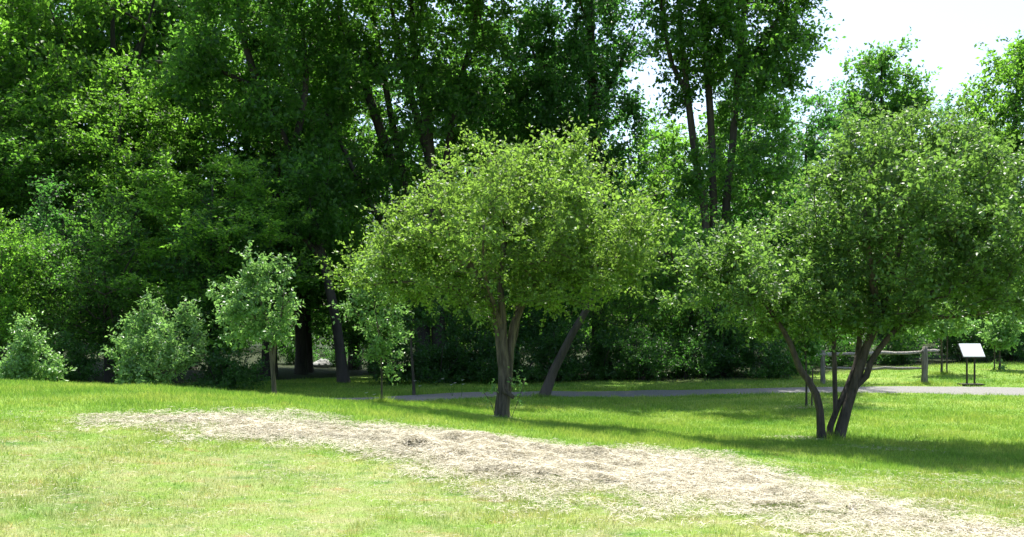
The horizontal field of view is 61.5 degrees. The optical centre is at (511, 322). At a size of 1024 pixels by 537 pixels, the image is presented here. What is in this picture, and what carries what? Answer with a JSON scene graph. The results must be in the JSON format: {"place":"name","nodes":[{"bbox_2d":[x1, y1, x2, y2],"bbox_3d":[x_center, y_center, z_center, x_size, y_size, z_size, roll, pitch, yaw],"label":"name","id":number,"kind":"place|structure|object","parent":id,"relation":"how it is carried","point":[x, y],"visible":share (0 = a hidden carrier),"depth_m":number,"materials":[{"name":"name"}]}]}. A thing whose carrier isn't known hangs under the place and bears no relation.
{"place":"outdoors","nodes":[
{"label":"outdoors","id":0,"kind":"place"},
{"bbox_2d":[0,329,1023,536],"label":"ground","id":1,"kind":"structure","parent":0,"point":[286,371],"depth_m":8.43,"materials":[{"name":"green plant"}]},
{"bbox_2d":[0,208,73,378],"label":"understory tree","id":2,"kind":"object","parent":1,"relation":"on","point":[11,298],"visible":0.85,"depth_m":25.59,"materials":[{"name":"green plant"}]},
{"bbox_2d":[0,310,76,381],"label":"pale shrub","id":3,"kind":"object","parent":1,"relation":"on","point":[17,366],"visible":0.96,"depth_m":22.37,"materials":[{"name":"green plant"}]},
{"bbox_2d":[0,1,81,354],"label":"broadleaf tree","id":4,"kind":"object","parent":1,"relation":"on","point":[3,352],"visible":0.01,"depth_m":51.63,"materials":[{"name":"green plant"}]},
{"bbox_2d":[0,0,120,357],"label":"broadleaf tree","id":5,"kind":"object","parent":1,"relation":"on","point":[58,77],"visible":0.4,"depth_m":33.22,"materials":[{"name":"green plant"}]},
{"bbox_2d":[34,326,105,382],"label":"shrub","id":6,"kind":"object","parent":1,"relation":"on","point":[81,364],"visible":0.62,"depth_m":25.41,"materials":[{"name":"green plant"}]},
{"bbox_2d":[0,91,150,371],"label":"broadleaf tree","id":7,"kind":"object","parent":1,"relation":"on","point":[24,136],"visible":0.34,"depth_m":31.27,"materials":[{"name":"green plant"}]},
{"bbox_2d":[1,169,152,367],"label":"understory tree","id":8,"kind":"object","parent":1,"relation":"on","point":[45,225],"visible":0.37,"depth_m":28.49,"materials":[{"name":"green plant"}]},
{"bbox_2d":[0,0,162,363],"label":"broadleaf tree","id":9,"kind":"object","parent":1,"relation":"on","point":[94,37],"visible":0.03,"depth_m":39.06,"materials":[{"name":"green plant"}]},
{"bbox_2d":[0,181,205,382],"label":"understory tree","id":10,"kind":"object","parent":1,"relation":"on","point":[123,227],"visible":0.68,"depth_m":26.66,"materials":[{"name":"green plant"}]},
{"bbox_2d":[6,49,225,376],"bbox_3d":[-15.247,-4.253,33.158,7.244,13.277,7.518,0,0,10],"label":"broadleaf tree","id":11,"kind":"object","parent":1,"relation":"on","point":[102,142],"visible":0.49,"depth_m":32.43,"materials":[{"name":"green plant"}]},
{"bbox_2d":[0,0,256,360],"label":"broadleaf tree","id":12,"kind":"object","parent":1,"relation":"on","point":[92,9],"visible":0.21,"depth_m":37.19,"materials":[{"name":"green plant"}]},
{"bbox_2d":[51,3,229,360],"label":"broadleaf tree","id":13,"kind":"object","parent":1,"relation":"on","point":[192,8],"depth_m":48.06,"materials":[{"name":"green plant"}]},
{"bbox_2d":[98,287,214,385],"bbox_3d":[-9.289,0.532,22.396,2.880,2.916,2.113,0,0,0],"label":"pale shrub","id":14,"kind":"object","parent":1,"relation":"on","point":[131,368],"visible":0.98,"depth_m":22.32,"materials":[{"name":"green plant"}]},
{"bbox_2d":[90,0,317,369],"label":"broadleaf tree","id":15,"kind":"object","parent":1,"relation":"on","point":[130,29],"visible":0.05,"depth_m":40.34,"materials":[{"name":"green plant"}]},
{"bbox_2d":[135,178,300,384],"bbox_3d":[-9.847,-1.141,28.325,5.317,7.102,4.943,0,0,-36],"label":"understory tree","id":16,"kind":"object","parent":1,"relation":"on","point":[197,267],"visible":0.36,"depth_m":27.27,"materials":[{"name":"green plant"}]},
{"bbox_2d":[103,146,339,382],"bbox_3d":[-9.528,-1.656,27.777,7.774,7.942,6.172,0,0,5],"label":"broadleaf tree","id":17,"kind":"object","parent":1,"relation":"on","point":[224,233],"visible":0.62,"depth_m":27.11,"materials":[{"name":"green plant"}]},
{"bbox_2d":[179,339,270,390],"bbox_3d":[-8.565,1.390,25.980,2.980,1.875,2.512,0,0,25],"label":"shrub","id":18,"kind":"object","parent":1,"relation":"on","point":[233,373],"visible":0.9,"depth_m":25.70,"materials":[{"name":"green plant"}]},
{"bbox_2d":[205,240,304,394],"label":"young tree","id":19,"kind":"object","parent":1,"relation":"on","point":[236,311],"visible":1,"depth_m":18.30,"materials":[{"name":"green plant"}]},
{"bbox_2d":[114,0,397,382],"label":"arching tree","id":20,"kind":"object","parent":1,"relation":"on","point":[303,150],"visible":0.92,"depth_m":31.91,"materials":[{"name":"green plant"}]},
{"bbox_2d":[156,0,399,375],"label":"broadleaf tree","id":21,"kind":"object","parent":1,"relation":"on","point":[218,117],"visible":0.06,"depth_m":37.61,"materials":[{"name":"green plant"}]},
{"bbox_2d":[259,325,323,363],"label":"shrub","id":22,"kind":"object","parent":1,"relation":"on","point":[289,351],"visible":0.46,"depth_m":51.48,"materials":[{"name":"green plant"}]},
{"bbox_2d":[197,50,390,374],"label":"broadleaf tree","id":23,"kind":"object","parent":1,"relation":"on","point":[300,367],"visible":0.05,"depth_m":41.69,"materials":[{"name":"green plant"}]},
{"bbox_2d":[264,128,348,372],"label":"maple tree","id":24,"kind":"object","parent":1,"relation":"on","point":[310,366],"visible":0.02,"depth_m":43.84,"materials":[{"name":"brown plant"}]},
{"bbox_2d":[277,244,350,358],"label":"understory tree","id":25,"kind":"object","parent":1,"relation":"on","point":[317,327],"visible":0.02,"depth_m":47.34,"materials":[{"name":"green plant"}]},
{"bbox_2d":[313,359,332,367],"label":"boulder","id":26,"kind":"object","parent":1,"relation":"on","point":[322,363],"visible":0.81,"depth_m":48.66,"materials":[{"name":"stone"}]},
{"bbox_2d":[314,340,347,366],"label":"shrub","id":27,"kind":"object","parent":1,"relation":"on","point":[331,357],"visible":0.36,"depth_m":49.70,"materials":[{"name":"green plant"}]},
{"bbox_2d":[309,228,412,377],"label":"understory tree","id":28,"kind":"object","parent":1,"relation":"on","point":[351,321],"visible":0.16,"depth_m":37.53,"materials":[{"name":"green plant"}]},
{"bbox_2d":[286,78,436,369],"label":"broadleaf tree","id":29,"kind":"object","parent":1,"relation":"on","point":[350,366],"visible":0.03,"depth_m":45.84,"materials":[{"name":"green plant"}]},
{"bbox_2d":[304,205,420,372],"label":"understory tree","id":30,"kind":"object","parent":1,"relation":"on","point":[354,340],"visible":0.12,"depth_m":43.27,"materials":[{"name":"green plant"}]},
{"bbox_2d":[326,246,414,398],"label":"young tree","id":31,"kind":"object","parent":1,"relation":"on","point":[384,347],"visible":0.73,"depth_m":20.18,"materials":[{"name":"green plant"}]},
{"bbox_2d":[342,330,436,384],"bbox_3d":[-4.468,1.343,31.423,3.377,2.429,2.657,0,0,0],"label":"shrub","id":32,"kind":"object","parent":1,"relation":"on","point":[400,373],"visible":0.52,"depth_m":31.27,"materials":[{"name":"green plant"}]},
{"bbox_2d":[265,0,558,379],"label":"maple tree","id":33,"kind":"object","parent":1,"relation":"on","point":[373,64],"visible":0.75,"depth_m":34.40,"materials":[{"name":"green plant"}]},
{"bbox_2d":[392,267,447,394],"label":"young tree","id":34,"kind":"object","parent":1,"relation":"on","point":[419,312],"visible":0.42,"depth_m":24.51,"materials":[{"name":"green plant"}]},
{"bbox_2d":[403,330,482,384],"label":"shrub","id":35,"kind":"object","parent":1,"relation":"on","point":[441,369],"visible":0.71,"depth_m":32.00,"materials":[{"name":"green plant"}]},
{"bbox_2d":[400,182,491,345],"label":"understory tree","id":36,"kind":"object","parent":1,"relation":"on","point":[453,256],"visible":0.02,"depth_m":45.35,"materials":[{"name":"green plant"}]},
{"bbox_2d":[391,248,507,377],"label":"understory tree","id":37,"kind":"object","parent":1,"relation":"on","point":[490,326],"visible":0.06,"depth_m":36.24,"materials":[{"name":"green plant"}]},
{"bbox_2d":[371,2,543,351],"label":"broadleaf tree","id":38,"kind":"object","parent":1,"relation":"on","point":[442,119],"visible":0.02,"depth_m":47.13,"materials":[{"name":"green plant"}]},
{"bbox_2d":[430,309,532,381],"bbox_3d":[-1.199,1.031,33.077,4.188,3.158,3.295,0,0,31],"label":"shrub","id":39,"kind":"object","parent":1,"relation":"on","point":[486,344],"visible":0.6,"depth_m":32.73,"materials":[{"name":"green plant"}]},
{"bbox_2d":[311,111,685,417],"bbox_3d":[-0.283,-1.067,17.108,7.430,6.111,5.262,0,0,0],"label":"crab apple tree","id":40,"kind":"object","parent":1,"relation":"on","point":[572,193],"visible":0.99,"depth_m":16.44,"materials":[{"name":"green plant"}]},
{"bbox_2d":[471,343,550,384],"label":"shrub","id":41,"kind":"object","parent":1,"relation":"on","point":[526,373],"visible":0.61,"depth_m":31.33,"materials":[{"name":"green plant"}]},
{"bbox_2d":[452,195,572,370],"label":"understory tree","id":42,"kind":"object","parent":1,"relation":"on","point":[509,321],"visible":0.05,"depth_m":42.34,"materials":[{"name":"green plant"}]},
{"bbox_2d":[12,189,1023,350],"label":"distant woods","id":43,"kind":"object","parent":1,"relation":"on","point":[589,331],"depth_m":72.56,"materials":[{"name":"green plant"}]},
{"bbox_2d":[488,214,606,356],"bbox_3d":[1.695,-0.976,35.371,5.317,7.102,4.943,0,0,-7],"label":"understory tree","id":44,"kind":"object","parent":1,"relation":"on","point":[530,329],"visible":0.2,"depth_m":34.46,"materials":[{"name":"green plant"}]},
{"bbox_2d":[469,39,642,335],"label":"broadleaf tree","id":45,"kind":"object","parent":1,"relation":"on","point":[615,136],"visible":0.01,"depth_m":46.02,"materials":[{"name":"green plant"}]},
{"bbox_2d":[518,317,599,382],"bbox_3d":[1.501,1.114,32.378,2.976,2.793,3.782,0,0,-28],"label":"shrub","id":46,"kind":"object","parent":1,"relation":"on","point":[572,367],"visible":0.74,"depth_m":31.71,"materials":[{"name":"green plant"}]},
{"bbox_2d":[448,0,672,371],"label":"maple tree","id":47,"kind":"object","parent":1,"relation":"on","point":[581,47],"visible":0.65,"depth_m":37.08,"materials":[{"name":"green plant"}]},
{"bbox_2d":[556,318,648,379],"bbox_3d":[3.476,1.180,32.998,4.105,2.708,3.461,0,0,13],"label":"shrub","id":48,"kind":"object","parent":1,"relation":"on","point":[600,372],"visible":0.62,"depth_m":32.60,"materials":[{"name":"green plant"}]},
{"bbox_2d":[571,226,698,364],"bbox_3d":[5.071,-0.966,36.128,6.152,6.891,5.570,0,0,-11],"label":"understory tree","id":49,"kind":"object","parent":1,"relation":"on","point":[612,317],"visible":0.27,"depth_m":35.09,"materials":[{"name":"green plant"}]},
{"bbox_2d":[609,322,675,380],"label":"shrub","id":50,"kind":"object","parent":1,"relation":"on","point":[642,361],"visible":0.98,"depth_m":31.34,"materials":[{"name":"green plant"}]},
{"bbox_2d":[607,146,709,340],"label":"understory tree","id":51,"kind":"object","parent":1,"relation":"on","point":[661,198],"visible":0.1,"depth_m":44.15,"materials":[{"name":"green plant"}]},
{"bbox_2d":[538,189,779,396],"bbox_3d":[4.712,-0.911,26.451,8.878,6.511,5.199,0,0,-33],"label":"leaning tree","id":52,"kind":"object","parent":1,"relation":"on","point":[675,239],"visible":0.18,"depth_m":25.70,"materials":[{"name":"green plant"}]},
{"bbox_2d":[609,109,722,356],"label":"broadleaf tree","id":53,"kind":"object","parent":1,"relation":"on","point":[663,137],"visible":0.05,"depth_m":47.85,"materials":[{"name":"green plant"}]},
{"bbox_2d":[641,223,713,363],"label":"understory tree","id":54,"kind":"object","parent":1,"relation":"on","point":[694,324],"visible":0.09,"depth_m":35.48,"materials":[{"name":"green plant"}]},
{"bbox_2d":[639,323,733,377],"bbox_3d":[6.314,1.215,32.360,3.708,2.396,3.126,0,0,44],"label":"shrub","id":55,"kind":"object","parent":1,"relation":"on","point":[684,366],"visible":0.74,"depth_m":31.96,"materials":[{"name":"green plant"}]},
{"bbox_2d":[648,184,769,359],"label":"understory tree","id":56,"kind":"object","parent":1,"relation":"on","point":[700,228],"depth_m":47.58,"materials":[{"name":"green plant"}]},
{"bbox_2d":[678,305,764,377],"bbox_3d":[8.137,0.810,33.300,3.295,3.158,4.188,0,0,34],"label":"shrub","id":57,"kind":"object","parent":1,"relation":"on","point":[729,364],"visible":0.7,"depth_m":32.53,"materials":[{"name":"green plant"}]},
{"bbox_2d":[627,0,845,374],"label":"maple tree","id":58,"kind":"object","parent":1,"relation":"on","point":[782,36],"visible":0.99,"depth_m":33.25,"materials":[{"name":"green plant"}]},
{"bbox_2d":[688,39,816,344],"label":"broadleaf tree","id":59,"kind":"object","parent":1,"relation":"on","point":[749,130],"visible":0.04,"depth_m":46.19,"materials":[{"name":"green plant"}]},
{"bbox_2d":[690,221,818,367],"bbox_3d":[9.851,-0.896,34.465,5.768,6.460,5.222,0,0,35],"label":"understory tree","id":60,"kind":"object","parent":1,"relation":"on","point":[724,332],"visible":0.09,"depth_m":33.68,"materials":[{"name":"green plant"}]},
{"bbox_2d":[727,337,819,379],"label":"shrub","id":61,"kind":"object","parent":1,"relation":"on","point":[775,364],"visible":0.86,"depth_m":31.03,"materials":[{"name":"green plant"}]},
{"bbox_2d":[709,158,842,347],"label":"understory tree","id":62,"kind":"object","parent":1,"relation":"on","point":[757,214],"visible":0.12,"depth_m":40.15,"materials":[{"name":"green plant"}]},
{"bbox_2d":[730,79,865,344],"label":"broadleaf tree","id":63,"kind":"object","parent":1,"relation":"on","point":[823,123],"visible":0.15,"depth_m":43.41,"materials":[{"name":"green plant"}]},
{"bbox_2d":[773,333,829,372],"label":"shrub","id":64,"kind":"object","parent":1,"relation":"on","point":[814,361],"visible":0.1,"depth_m":33.29,"materials":[{"name":"green plant"}]},
{"bbox_2d":[776,285,827,406],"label":"young tree","id":65,"kind":"object","parent":1,"relation":"on","point":[813,352],"visible":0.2,"depth_m":21.48,"materials":[{"name":"green plant"}]},
{"bbox_2d":[649,86,1023,439],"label":"crab apple tree","id":66,"kind":"object","parent":1,"relation":"on","point":[905,184],"visible":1,"depth_m":14.39,"materials":[{"name":"green plant"}]},
{"bbox_2d":[816,325,875,366],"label":"shrub","id":67,"kind":"object","parent":1,"relation":"on","point":[842,344],"visible":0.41,"depth_m":34.69,"materials":[{"name":"green plant"}]},
{"bbox_2d":[815,346,939,383],"bbox_3d":[11.868,1.457,28.007,3.779,1.362,0.219,0,0,17],"label":"split rail fence","id":68,"kind":"object","parent":1,"relation":"on","point":[925,350],"visible":0.82,"depth_m":27.85,"materials":[{"name":"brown wood"}]},
{"bbox_2d":[820,236,953,361],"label":"understory tree","id":69,"kind":"object","parent":1,"relation":"on","point":[837,264],"visible":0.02,"depth_m":37.77,"materials":[{"name":"green plant"}]},
{"bbox_2d":[814,27,970,346],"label":"broadleaf tree","id":70,"kind":"object","parent":1,"relation":"on","point":[881,63],"visible":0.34,"depth_m":54.23,"materials":[{"name":"green plant"}]},
{"bbox_2d":[867,326,939,364],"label":"shrub","id":71,"kind":"object","parent":1,"relation":"on","point":[894,358],"visible":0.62,"depth_m":35.48,"materials":[{"name":"green plant"}]},
{"bbox_2d":[847,142,980,354],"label":"broadleaf tree","id":72,"kind":"object","parent":1,"relation":"on","point":[921,206],"depth_m":43.23,"materials":[{"name":"green plant"}]},
{"bbox_2d":[906,302,989,372],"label":"young tree","id":73,"kind":"object","parent":1,"relation":"on","point":[935,334],"visible":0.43,"depth_m":29.73,"materials":[{"name":"green plant"}]},
{"bbox_2d":[904,88,1021,339],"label":"broadleaf tree","id":74,"kind":"object","parent":1,"relation":"on","point":[947,107],"depth_m":58.78,"materials":[{"name":"green plant"}]},
{"bbox_2d":[926,312,1007,362],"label":"shrub","id":75,"kind":"object","parent":1,"relation":"on","point":[952,342],"visible":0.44,"depth_m":35.66,"materials":[{"name":"green plant"}]},
{"bbox_2d":[911,200,1022,358],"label":"understory tree","id":76,"kind":"object","parent":1,"relation":"on","point":[958,292],"visible":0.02,"depth_m":37.63,"materials":[{"name":"green plant"}]},
{"bbox_2d":[957,344,985,384],"bbox_3d":[14.383,1.312,26.920,0.720,1.286,0.400,0,0,0],"label":"information sign","id":77,"kind":"object","parent":1,"relation":"on","point":[974,351],"visible":1,"depth_m":26.91,"materials":[{"name":"white paint"}]},
{"bbox_2d":[950,29,1023,349],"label":"broadleaf tree","id":78,"kind":"object","parent":1,"relation":"on","point":[1005,70],"visible":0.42,"depth_m":43.64,"materials":[{"name":"green plant"}]},
{"bbox_2d":[967,95,1023,295],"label":"broadleaf tree","id":79,"kind":"object","parent":1,"relation":"on","point":[1022,121],"visible":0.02,"depth_m":41.71,"materials":[{"name":"green plant"}]},
{"bbox_2d":[973,217,1023,344],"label":"understory tree","id":80,"kind":"object","parent":1,"relation":"on","point":[1016,279],"visible":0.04,"depth_m":36.11,"materials":[{"name":"green plant"}]},
{"bbox_2d":[975,309,1023,370],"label":"young tree","id":81,"kind":"object","parent":1,"relation":"on","point":[1003,337],"visible":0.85,"depth_m":30.88,"materials":[{"name":"green plant"}]},
{"bbox_2d":[980,328,1023,360],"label":"shrub","id":82,"kind":"object","parent":1,"relation":"on","point":[1016,355],"visible":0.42,"depth_m":35.70,"materials":[{"name":"green plant"}]},
{"bbox_2d":[0,404,1023,536],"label":"cut grass","id":83,"kind":"structure","parent":0,"point":[453,448],"depth_m":9.08,"materials":[{"name":"plant"}]},
{"bbox_2d":[14,0,1023,329],"label":"sky","id":84,"kind":"structure","parent":0,"point":[948,31],"materials":[{"name":"white"}]},
{"bbox_2d":[320,386,1023,401],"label":"path","id":85,"kind":"structure","parent":0,"point":[960,390],"depth_m":25.82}
]}

